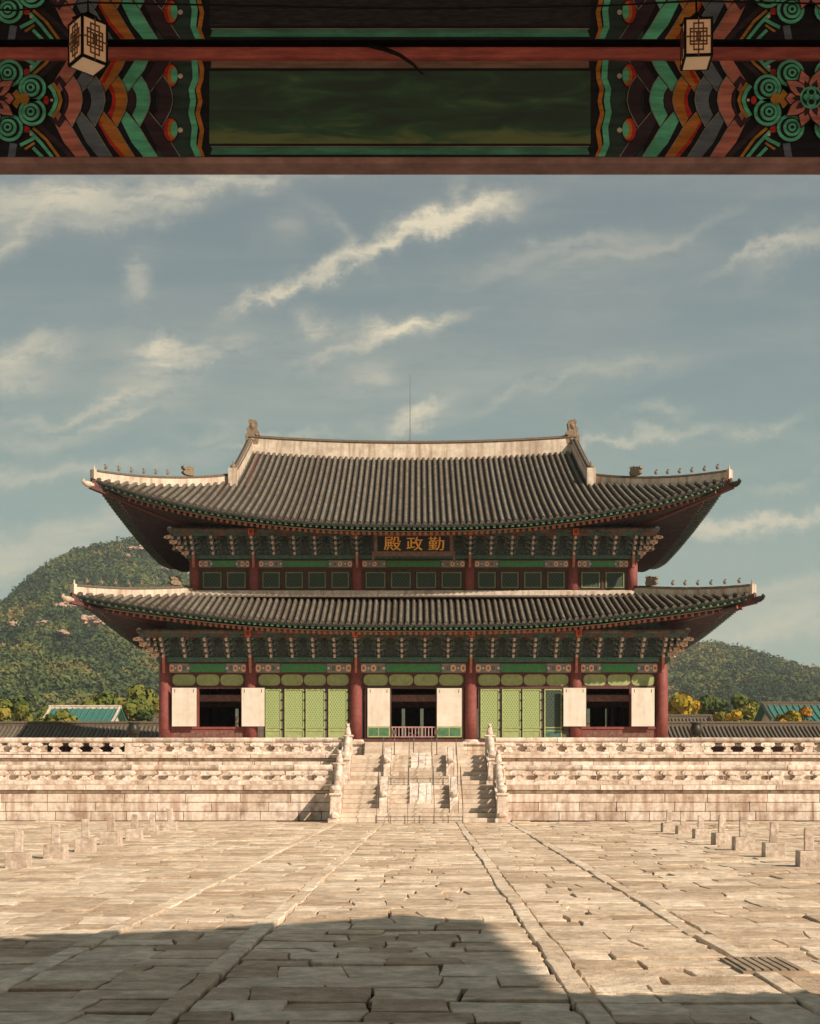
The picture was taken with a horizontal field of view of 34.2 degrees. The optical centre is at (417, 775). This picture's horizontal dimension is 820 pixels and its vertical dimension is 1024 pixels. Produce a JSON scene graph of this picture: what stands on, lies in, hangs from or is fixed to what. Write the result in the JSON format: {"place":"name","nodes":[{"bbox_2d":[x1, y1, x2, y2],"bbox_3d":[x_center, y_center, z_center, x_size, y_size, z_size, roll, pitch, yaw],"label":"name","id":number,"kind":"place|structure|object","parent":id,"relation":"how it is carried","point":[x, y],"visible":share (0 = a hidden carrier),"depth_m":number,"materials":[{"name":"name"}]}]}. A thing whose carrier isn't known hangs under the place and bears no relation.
{"place":"outdoors","nodes":[
{"label":"outdoors","id":0,"kind":"place"},
{"bbox_2d":[2,546,790,737],"bbox_3d":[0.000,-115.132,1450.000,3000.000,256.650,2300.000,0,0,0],"label":"mountain","id":1,"kind":"structure","parent":0,"point":[421,710],"depth_m":998.56,"materials":[{"name":"plant"}]},
{"bbox_2d":[55,629,70,636],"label":"rock outcrop","id":2,"kind":"object","parent":1,"relation":"on","point":[63,632],"visible":0.98,"depth_m":905.55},
{"bbox_2d":[54,601,75,609],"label":"rock outcrop","id":3,"kind":"object","parent":1,"relation":"on","point":[62,604],"visible":0.31,"depth_m":1035.76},
{"bbox_2d":[77,614,104,627],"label":"rock outcrop","id":4,"kind":"object","parent":1,"relation":"on","point":[92,620],"visible":0.63,"depth_m":992.61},
{"bbox_2d":[126,545,143,552],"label":"rock outcrop","id":5,"kind":"object","parent":1,"relation":"on","point":[140,548],"visible":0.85,"depth_m":1369.21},
{"bbox_2d":[0,536,819,720],"bbox_3d":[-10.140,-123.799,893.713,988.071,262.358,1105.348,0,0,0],"label":"forest","id":6,"kind":"object","parent":1,"relation":"on","point":[39,669],"visible":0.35,"depth_m":982.38,"materials":[{"name":"green plant"}]},
{"bbox_2d":[0,821,819,1023],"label":"courtyard paving","id":7,"kind":"structure","parent":0,"point":[346,939],"depth_m":19.05,"materials":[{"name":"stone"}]},
{"bbox_2d":[4,830,31,868],"bbox_3d":[-9.112,1.689,30.386,0.513,0.920,0.454,0,0,-2],"label":"rank stone","id":8,"kind":"object","parent":7,"relation":"on","point":[17,858],"visible":0.84,"depth_m":30.17,"materials":[{"name":"grey stone"}]},
{"bbox_2d":[43,824,68,858],"bbox_3d":[-9.216,1.683,33.926,0.522,0.935,0.461,0,0,4],"label":"rank stone","id":9,"kind":"object","parent":7,"relation":"on","point":[55,849],"visible":0.78,"depth_m":33.72,"materials":[{"name":"grey stone"}]},
{"bbox_2d":[74,819,96,851],"bbox_3d":[-9.271,1.678,37.175,0.528,0.946,0.467,0,0,-1],"label":"rank stone","id":10,"kind":"object","parent":7,"relation":"on","point":[85,842],"visible":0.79,"depth_m":36.95,"materials":[{"name":"grey stone"}]},
{"bbox_2d":[99,813,122,844],"bbox_3d":[-9.352,1.635,40.633,0.581,1.042,0.514,0,0,4],"label":"rank stone","id":11,"kind":"object","parent":7,"relation":"on","point":[110,836],"visible":0.77,"depth_m":40.40,"materials":[{"name":"grey stone"}]},
{"bbox_2d":[125,814,143,839],"bbox_3d":[-9.410,1.706,44.233,0.529,0.883,0.468,0,0,-1],"label":"rank stone","id":12,"kind":"object","parent":7,"relation":"on","point":[134,832],"visible":0.81,"depth_m":44.01,"materials":[{"name":"grey stone"}]},
{"bbox_2d":[144,814,159,834],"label":"rank stone","id":13,"kind":"object","parent":7,"relation":"on","point":[151,829],"visible":0.86,"depth_m":47.67,"materials":[{"name":"grey stone"}]},
{"bbox_2d":[0,823,337,995],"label":"kerb strip","id":14,"kind":"object","parent":7,"relation":"on","point":[90,943],"visible":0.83,"depth_m":18.20,"materials":[{"name":"stone"}]},
{"bbox_2d":[162,808,177,829],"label":"rank stone","id":15,"kind":"object","parent":7,"relation":"on","point":[169,824],"visible":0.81,"depth_m":51.16,"materials":[{"name":"grey stone"}]},
{"bbox_2d":[142,822,383,1023],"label":"kerb strip","id":16,"kind":"object","parent":7,"relation":"on","point":[175,1007],"visible":0.89,"depth_m":15.61,"materials":[{"name":"stone"}]},
{"bbox_2d":[375,815,462,822],"bbox_3d":[0.075,1.920,59.000,3.990,0.360,0.140,0,0,0],"label":"barrier","id":17,"kind":"object","parent":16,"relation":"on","point":[419,816],"visible":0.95,"depth_m":58.99,"materials":[{"name":"metal"}]},
{"bbox_2d":[328,749,509,822],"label":"stone staircase","id":18,"kind":"structure","parent":7,"relation":"on","point":[480,803],"depth_m":61.09,"materials":[{"name":"stone"}]},
{"bbox_2d":[376,769,378,822],"bbox_3d":[-1.820,0.813,61.050,0.034,2.573,3.524,0,0,0],"label":"stair handrail","id":19,"kind":"object","parent":18,"relation":"on","point":[377,795],"visible":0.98,"depth_m":60.34,"materials":[{"name":"metal"}]},
{"bbox_2d":[407,766,408,822],"bbox_3d":[-0.440,0.813,61.050,0.034,2.573,3.524,0,0,0],"label":"stair handrail","id":20,"kind":"object","parent":18,"relation":"on","point":[407,794],"visible":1,"depth_m":59.82,"materials":[{"name":"metal"}]},
{"bbox_2d":[433,766,434,822],"bbox_3d":[0.740,0.813,61.050,0.034,2.573,3.524,0,0,0],"label":"stair handrail","id":21,"kind":"object","parent":18,"relation":"on","point":[433,791],"visible":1,"depth_m":60.74,"materials":[{"name":"metal"}]},
{"bbox_2d":[460,766,462,808],"bbox_3d":[2.020,0.813,61.050,0.034,2.573,3.524,0,0,0],"label":"stair handrail","id":22,"kind":"object","parent":18,"relation":"on","point":[461,786],"visible":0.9,"depth_m":61.27,"materials":[{"name":"metal"}]},
{"bbox_2d":[457,822,615,1023],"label":"kerb strip","id":23,"kind":"object","parent":7,"relation":"on","point":[584,1003],"visible":0.89,"depth_m":15.64,"materials":[{"name":"stone"}]},
{"bbox_2d":[508,822,819,1015],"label":"kerb strip","id":24,"kind":"object","parent":7,"relation":"on","point":[805,999],"visible":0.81,"depth_m":17.44,"materials":[{"name":"stone"}]},
{"bbox_2d":[661,810,676,831],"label":"rank stone","id":25,"kind":"object","parent":7,"relation":"on","point":[668,826],"visible":0.77,"depth_m":49.69,"materials":[{"name":"grey stone"}]},
{"bbox_2d":[675,813,690,833],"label":"rank stone","id":26,"kind":"object","parent":7,"relation":"on","point":[682,828],"visible":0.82,"depth_m":47.71,"materials":[{"name":"grey stone"}]},
{"bbox_2d":[692,815,709,838],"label":"rank stone","id":27,"kind":"object","parent":7,"relation":"on","point":[700,832],"visible":0.78,"depth_m":44.59,"materials":[{"name":"grey stone"}]},
{"bbox_2d":[711,815,731,844],"bbox_3d":[9.279,1.673,40.633,0.534,0.958,0.472,0,0,-6],"label":"rank stone","id":28,"kind":"object","parent":7,"relation":"on","point":[721,836],"visible":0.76,"depth_m":40.43,"materials":[{"name":"grey stone"}]},
{"bbox_2d":[732,817,754,850],"bbox_3d":[9.190,1.656,37.574,0.556,0.995,0.492,0,0,1],"label":"rank stone","id":29,"kind":"object","parent":7,"relation":"on","point":[742,841],"visible":0.81,"depth_m":37.34,"materials":[{"name":"grey stone"}]},
{"bbox_2d":[720,957,808,975],"bbox_3d":[3.800,2.103,14.650,0.700,0.095,1.100,0,0,0],"label":"drain frame","id":30,"kind":"object","parent":7,"relation":"on","point":[753,965],"visible":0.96,"depth_m":14.46,"materials":[{"name":"stone"}]},
{"bbox_2d":[761,822,785,857],"bbox_3d":[9.252,1.672,34.598,0.534,0.958,0.472,0,0,3],"label":"rank stone","id":31,"kind":"object","parent":7,"relation":"on","point":[773,847],"visible":0.79,"depth_m":34.38,"materials":[{"name":"grey stone"}]},
{"bbox_2d":[795,828,819,866],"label":"rank stone","id":32,"kind":"object","parent":7,"relation":"on","point":[808,856],"visible":0.81,"depth_m":30.71,"materials":[{"name":"grey stone"}]},
{"bbox_2d":[0,175,819,666],"label":"sky","id":33,"kind":"structure","parent":0,"point":[145,320],"materials":[{"name":"blue"}]},
{"bbox_2d":[276,821,805,821],"bbox_3d":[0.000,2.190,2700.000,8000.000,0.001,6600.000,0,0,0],"label":"ground","id":34,"kind":"structure","parent":0,"point":[533,821],"depth_m":64.07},
{"bbox_2d":[0,705,12,720],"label":"broadleaf tree","id":35,"kind":"object","parent":34,"relation":"on","point":[5,714],"visible":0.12,"depth_m":213.70,"materials":[{"name":"yellow plant"}]},
{"bbox_2d":[0,696,38,720],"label":"broadleaf tree","id":36,"kind":"object","parent":34,"relation":"on","point":[11,704],"visible":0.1,"depth_m":238.31,"materials":[{"name":"green plant"}]},
{"bbox_2d":[13,704,38,720],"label":"broadleaf tree","id":37,"kind":"object","parent":34,"relation":"on","point":[22,713],"visible":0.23,"depth_m":226.73,"materials":[{"name":"green plant"}]},
{"bbox_2d":[13,706,47,720],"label":"broadleaf tree","id":38,"kind":"object","parent":34,"relation":"on","point":[42,711],"visible":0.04,"depth_m":253.42,"materials":[{"name":"green plant"}]},
{"bbox_2d":[38,713,54,720],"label":"broadleaf tree","id":39,"kind":"object","parent":34,"relation":"on","point":[50,717],"visible":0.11,"depth_m":170.84,"materials":[{"name":"green plant"}]},
{"bbox_2d":[54,709,78,720],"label":"broadleaf tree","id":40,"kind":"object","parent":34,"relation":"on","point":[63,715],"visible":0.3,"depth_m":162.22,"materials":[{"name":"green plant"}]},
{"bbox_2d":[43,705,126,720],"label":"blue roof house","id":41,"kind":"structure","parent":34,"relation":"on","point":[98,712],"depth_m":189.05,"materials":[{"name":"green tile"}]},
{"bbox_2d":[78,691,119,704],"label":"broadleaf tree","id":42,"kind":"object","parent":34,"relation":"on","point":[99,698],"visible":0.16,"depth_m":225.50,"materials":[{"name":"green plant"}]},
{"bbox_2d":[0,721,237,754],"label":"palace corridor","id":43,"kind":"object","parent":34,"relation":"on","point":[66,729],"visible":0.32,"depth_m":114.97,"materials":[{"name":"tile"}]},
{"bbox_2d":[112,695,129,720],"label":"broadleaf tree","id":44,"kind":"object","parent":34,"relation":"on","point":[120,700],"visible":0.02,"depth_m":237.21,"materials":[{"name":"green plant"}]},
{"bbox_2d":[119,697,152,720],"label":"broadleaf tree","id":45,"kind":"object","parent":34,"relation":"on","point":[136,709],"visible":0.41,"depth_m":225.27,"materials":[{"name":"green plant"}]},
{"bbox_2d":[126,685,155,720],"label":"broadleaf tree","id":46,"kind":"object","parent":34,"relation":"on","point":[137,691],"visible":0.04,"depth_m":249.69,"materials":[{"name":"green plant"}]},
{"bbox_2d":[139,696,158,720],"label":"broadleaf tree","id":47,"kind":"object","parent":34,"relation":"on","point":[146,702],"visible":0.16,"depth_m":236.74,"materials":[{"name":"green plant"}]},
{"bbox_2d":[153,702,158,712],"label":"broadleaf tree","id":48,"kind":"object","parent":34,"relation":"on","point":[156,707],"visible":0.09,"depth_m":224.98,"materials":[{"name":"green plant"}]},
{"bbox_2d":[152,715,237,720],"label":"palace building","id":49,"kind":"structure","parent":34,"relation":"on","point":[155,717],"depth_m":135.75,"materials":[{"name":"tile"}]},
{"bbox_2d":[0,0,819,174],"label":"palace gate","id":50,"kind":"structure","parent":34,"relation":"on","point":[223,90],"depth_m":5.59,"materials":[{"name":"wood"}]},
{"bbox_2d":[68,0,107,76],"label":"hanging lantern","id":51,"kind":"object","parent":50,"relation":"hanging from","point":[88,42],"visible":1,"depth_m":5.17,"materials":[{"name":"beige paper"}]},
{"bbox_2d":[368,43,423,74],"bbox_3d":[-0.101,-2.974,5.482,0.238,0.157,0.097,0,0,14],"label":"bent hook","id":52,"kind":"object","parent":50,"relation":"attached to","point":[385,49],"visible":1,"depth_m":5.45,"materials":[{"name":"black paint"}]},
{"bbox_2d":[0,0,819,10],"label":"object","id":53,"kind":"object","parent":50,"relation":"attached to","point":[434,8],"visible":0.87,"depth_m":5.30,"materials":[{"name":"black paint"}]},
{"bbox_2d":[679,0,713,70],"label":"hanging lantern","id":54,"kind":"object","parent":50,"relation":"hanging from","point":[696,42],"visible":1,"depth_m":5.15,"materials":[{"name":"beige paper"}]},
{"bbox_2d":[0,755,819,820],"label":"stone terrace","id":55,"kind":"structure","parent":34,"relation":"on","point":[312,802],"depth_m":62.32,"materials":[{"name":"stone"}]},
{"bbox_2d":[124,722,142,754],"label":"bronze urn","id":56,"kind":"object","parent":55,"relation":"on","point":[133,729],"visible":0.72,"depth_m":76.21,"materials":[{"name":"metal"}]},
{"bbox_2d":[0,764,332,784],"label":"stone balustrade","id":57,"kind":"object","parent":55,"relation":"on","point":[149,776],"visible":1,"depth_m":62.27,"materials":[{"name":"stone"}]},
{"bbox_2d":[0,737,342,753],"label":"stone balustrade","id":58,"kind":"object","parent":55,"relation":"on","point":[175,746],"visible":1,"depth_m":70.28,"materials":[{"name":"stone"}]},
{"bbox_2d":[392,730,396,754],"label":"rope stand","id":59,"kind":"object","parent":55,"relation":"on","point":[394,732],"visible":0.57,"depth_m":72.37,"materials":[{"name":"metal"}]},
{"bbox_2d":[376,777,448,784],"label":"barrier","id":60,"kind":"object","parent":55,"relation":"on","point":[417,778],"visible":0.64,"depth_m":66.89,"materials":[{"name":"metal"}]},
{"bbox_2d":[61,419,764,754],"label":"palace hall","id":61,"kind":"structure","parent":55,"relation":"on","point":[368,590],"depth_m":79.96,"materials":[{"name":"wood"}]},
{"bbox_2d":[172,688,196,725],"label":"open door leaf","id":62,"kind":"structure","parent":61,"relation":"in","point":[184,700],"depth_m":79.53,"materials":[{"name":"white paper"}]},
{"bbox_2d":[203,572,221,587],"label":"upper window","id":63,"kind":"structure","parent":61,"relation":"in","point":[210,579],"depth_m":81.46,"materials":[{"name":"wood"}]},
{"bbox_2d":[227,572,245,587],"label":"upper window","id":64,"kind":"structure","parent":61,"relation":"in","point":[234,579],"depth_m":81.46,"materials":[{"name":"wood"}]},
{"bbox_2d":[241,688,264,725],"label":"open door leaf","id":65,"kind":"structure","parent":61,"relation":"in","point":[252,699],"depth_m":79.53,"materials":[{"name":"white paper"}]},
{"bbox_2d":[262,572,279,587],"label":"upper window","id":66,"kind":"structure","parent":61,"relation":"in","point":[269,579],"depth_m":81.46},
{"bbox_2d":[265,689,282,737],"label":"lattice door leaf","id":67,"kind":"structure","parent":61,"relation":"in","point":[273,699],"depth_m":79.92,"materials":[{"name":"green paint"}]},
{"bbox_2d":[285,572,302,587],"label":"upper window","id":68,"kind":"structure","parent":61,"relation":"in","point":[292,579],"depth_m":81.46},
{"bbox_2d":[285,689,305,737],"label":"lattice door leaf","id":69,"kind":"structure","parent":61,"relation":"in","point":[294,698],"depth_m":79.92,"materials":[{"name":"green paint"}]},
{"bbox_2d":[306,689,326,737],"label":"lattice door leaf","id":70,"kind":"structure","parent":61,"relation":"in","point":[315,698],"depth_m":79.92,"materials":[{"name":"green paint"}]},
{"bbox_2d":[308,572,325,587],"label":"upper window","id":71,"kind":"structure","parent":61,"relation":"in","point":[315,579],"depth_m":81.46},
{"bbox_2d":[328,689,348,737],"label":"lattice door leaf","id":72,"kind":"structure","parent":61,"relation":"in","point":[338,699],"depth_m":79.92,"materials":[{"name":"green paint"}]},
{"bbox_2d":[331,572,348,587],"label":"upper window","id":73,"kind":"structure","parent":61,"relation":"in","point":[338,579],"depth_m":81.46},
{"bbox_2d":[366,572,384,587],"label":"upper window","id":74,"kind":"structure","parent":61,"relation":"in","point":[373,579],"depth_m":81.46,"materials":[{"name":"wood"}]},
{"bbox_2d":[367,688,389,736],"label":"open door leaf","id":75,"kind":"structure","parent":61,"relation":"in","point":[378,699],"depth_m":79.81,"materials":[{"name":"beige paper"}]},
{"bbox_2d":[391,572,410,587],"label":"upper window","id":76,"kind":"structure","parent":61,"relation":"in","point":[398,579],"depth_m":81.46,"materials":[{"name":"wood"}]},
{"bbox_2d":[416,572,435,587],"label":"upper window","id":77,"kind":"structure","parent":61,"relation":"in","point":[423,579],"depth_m":81.46,"materials":[{"name":"wood"}]},
{"bbox_2d":[437,688,461,736],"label":"open door leaf","id":78,"kind":"structure","parent":61,"relation":"in","point":[449,700],"depth_m":79.81,"materials":[{"name":"white paint"}]},
{"bbox_2d":[442,572,460,587],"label":"upper window","id":79,"kind":"structure","parent":61,"relation":"in","point":[449,579],"depth_m":81.46,"materials":[{"name":"wood"}]},
{"bbox_2d":[478,572,495,587],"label":"upper window","id":80,"kind":"structure","parent":61,"relation":"in","point":[485,579],"depth_m":81.46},
{"bbox_2d":[481,689,500,737],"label":"lattice door leaf","id":81,"kind":"structure","parent":61,"relation":"in","point":[490,699],"depth_m":79.92,"materials":[{"name":"green paint"}]},
{"bbox_2d":[501,572,518,587],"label":"upper window","id":82,"kind":"structure","parent":61,"relation":"in","point":[508,579],"depth_m":81.46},
{"bbox_2d":[502,689,522,737],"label":"lattice door leaf","id":83,"kind":"structure","parent":61,"relation":"in","point":[511,698],"depth_m":79.92,"materials":[{"name":"green paint"}]},
{"bbox_2d":[522,689,542,737],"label":"lattice door leaf","id":84,"kind":"structure","parent":61,"relation":"in","point":[531,703],"depth_m":79.92,"materials":[{"name":"green paint"}]},
{"bbox_2d":[524,572,541,587],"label":"upper window","id":85,"kind":"structure","parent":61,"relation":"in","point":[531,579],"depth_m":81.46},
{"bbox_2d":[544,689,563,737],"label":"lattice door leaf","id":86,"kind":"structure","parent":61,"relation":"in","point":[553,699],"depth_m":79.92,"materials":[{"name":"green paint"}]},
{"bbox_2d":[547,572,564,587],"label":"upper window","id":87,"kind":"structure","parent":61,"relation":"in","point":[554,579],"depth_m":81.46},
{"bbox_2d":[563,688,585,725],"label":"open door leaf","id":88,"kind":"structure","parent":61,"relation":"in","point":[574,699],"depth_m":79.53,"materials":[{"name":"white paper"}]},
{"bbox_2d":[581,572,599,587],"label":"upper window","id":89,"kind":"structure","parent":61,"relation":"in","point":[588,579],"depth_m":81.46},
{"bbox_2d":[605,572,623,587],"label":"upper window","id":90,"kind":"structure","parent":61,"relation":"in","point":[612,579],"depth_m":81.46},
{"bbox_2d":[631,688,654,725],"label":"open door leaf","id":91,"kind":"structure","parent":61,"relation":"in","point":[642,699],"depth_m":79.53,"materials":[{"name":"white paper"}]},
{"bbox_2d":[364,742,463,754],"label":"stone staircase","id":92,"kind":"structure","parent":55,"relation":"on","point":[375,748],"depth_m":77.88,"materials":[{"name":"stone"}]},
{"bbox_2d":[341,723,495,784],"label":"stone staircase","id":93,"kind":"structure","parent":55,"relation":"on","point":[475,769],"depth_m":68.81,"materials":[{"name":"stone"}]},
{"bbox_2d":[434,730,438,754],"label":"rope stand","id":94,"kind":"object","parent":55,"relation":"on","point":[436,732],"visible":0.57,"depth_m":72.38,"materials":[{"name":"metal"}]},
{"bbox_2d":[495,737,819,753],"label":"stone balustrade","id":95,"kind":"object","parent":55,"relation":"on","point":[626,746],"visible":0.99,"depth_m":70.28,"materials":[{"name":"stone"}]},
{"bbox_2d":[505,765,819,784],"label":"stone balustrade","id":96,"kind":"object","parent":55,"relation":"on","point":[665,776],"visible":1,"depth_m":62.28,"materials":[{"name":"stone"}]},
{"bbox_2d":[687,722,704,754],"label":"bronze urn","id":97,"kind":"object","parent":55,"relation":"on","point":[695,729],"visible":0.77,"depth_m":76.20,"materials":[{"name":"metal"}]},
{"bbox_2d":[668,692,693,713],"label":"broadleaf tree","id":98,"kind":"object","parent":34,"relation":"on","point":[681,702],"visible":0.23,"depth_m":221.24,"materials":[{"name":"yellow plant"}]},
{"bbox_2d":[668,714,712,720],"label":"palace building","id":99,"kind":"structure","parent":34,"relation":"on","point":[690,717],"depth_m":135.78,"materials":[{"name":"tile"}]},
{"bbox_2d":[692,699,701,713],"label":"broadleaf tree","id":100,"kind":"object","parent":34,"relation":"on","point":[697,707],"visible":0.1,"depth_m":236.50,"materials":[{"name":"yellow plant"}]},
{"bbox_2d":[587,721,819,754],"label":"palace corridor","id":101,"kind":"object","parent":34,"relation":"on","point":[771,729],"visible":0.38,"depth_m":115.00,"materials":[{"name":"tile"}]},
{"bbox_2d":[697,695,729,720],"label":"broadleaf tree","id":102,"kind":"object","parent":34,"relation":"on","point":[710,704],"visible":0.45,"depth_m":247.31,"materials":[{"name":"green plant"}]},
{"bbox_2d":[713,707,744,720],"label":"broadleaf tree","id":103,"kind":"object","parent":34,"relation":"on","point":[719,716],"visible":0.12,"depth_m":222.70,"materials":[{"name":"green plant"}]},
{"bbox_2d":[725,709,742,720],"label":"broadleaf tree","id":104,"kind":"object","parent":34,"relation":"on","point":[735,715],"visible":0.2,"depth_m":219.82,"materials":[{"name":"yellow plant"}]},
{"bbox_2d":[721,693,759,720],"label":"broadleaf tree","id":105,"kind":"object","parent":34,"relation":"on","point":[749,708],"visible":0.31,"depth_m":234.25,"materials":[{"name":"green plant"}]},
{"bbox_2d":[753,702,819,720],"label":"blue roof house","id":106,"kind":"structure","parent":34,"relation":"on","point":[768,711],"depth_m":174.34,"materials":[{"name":"green tile"}]},
{"bbox_2d":[774,710,800,720],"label":"broadleaf tree","id":107,"kind":"object","parent":34,"relation":"on","point":[790,715],"visible":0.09,"depth_m":161.94,"materials":[{"name":"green plant"}]},
{"bbox_2d":[799,706,811,720],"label":"broadleaf tree","id":108,"kind":"object","parent":34,"relation":"on","point":[804,711],"visible":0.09,"depth_m":169.73,"materials":[{"name":"orange plant"}]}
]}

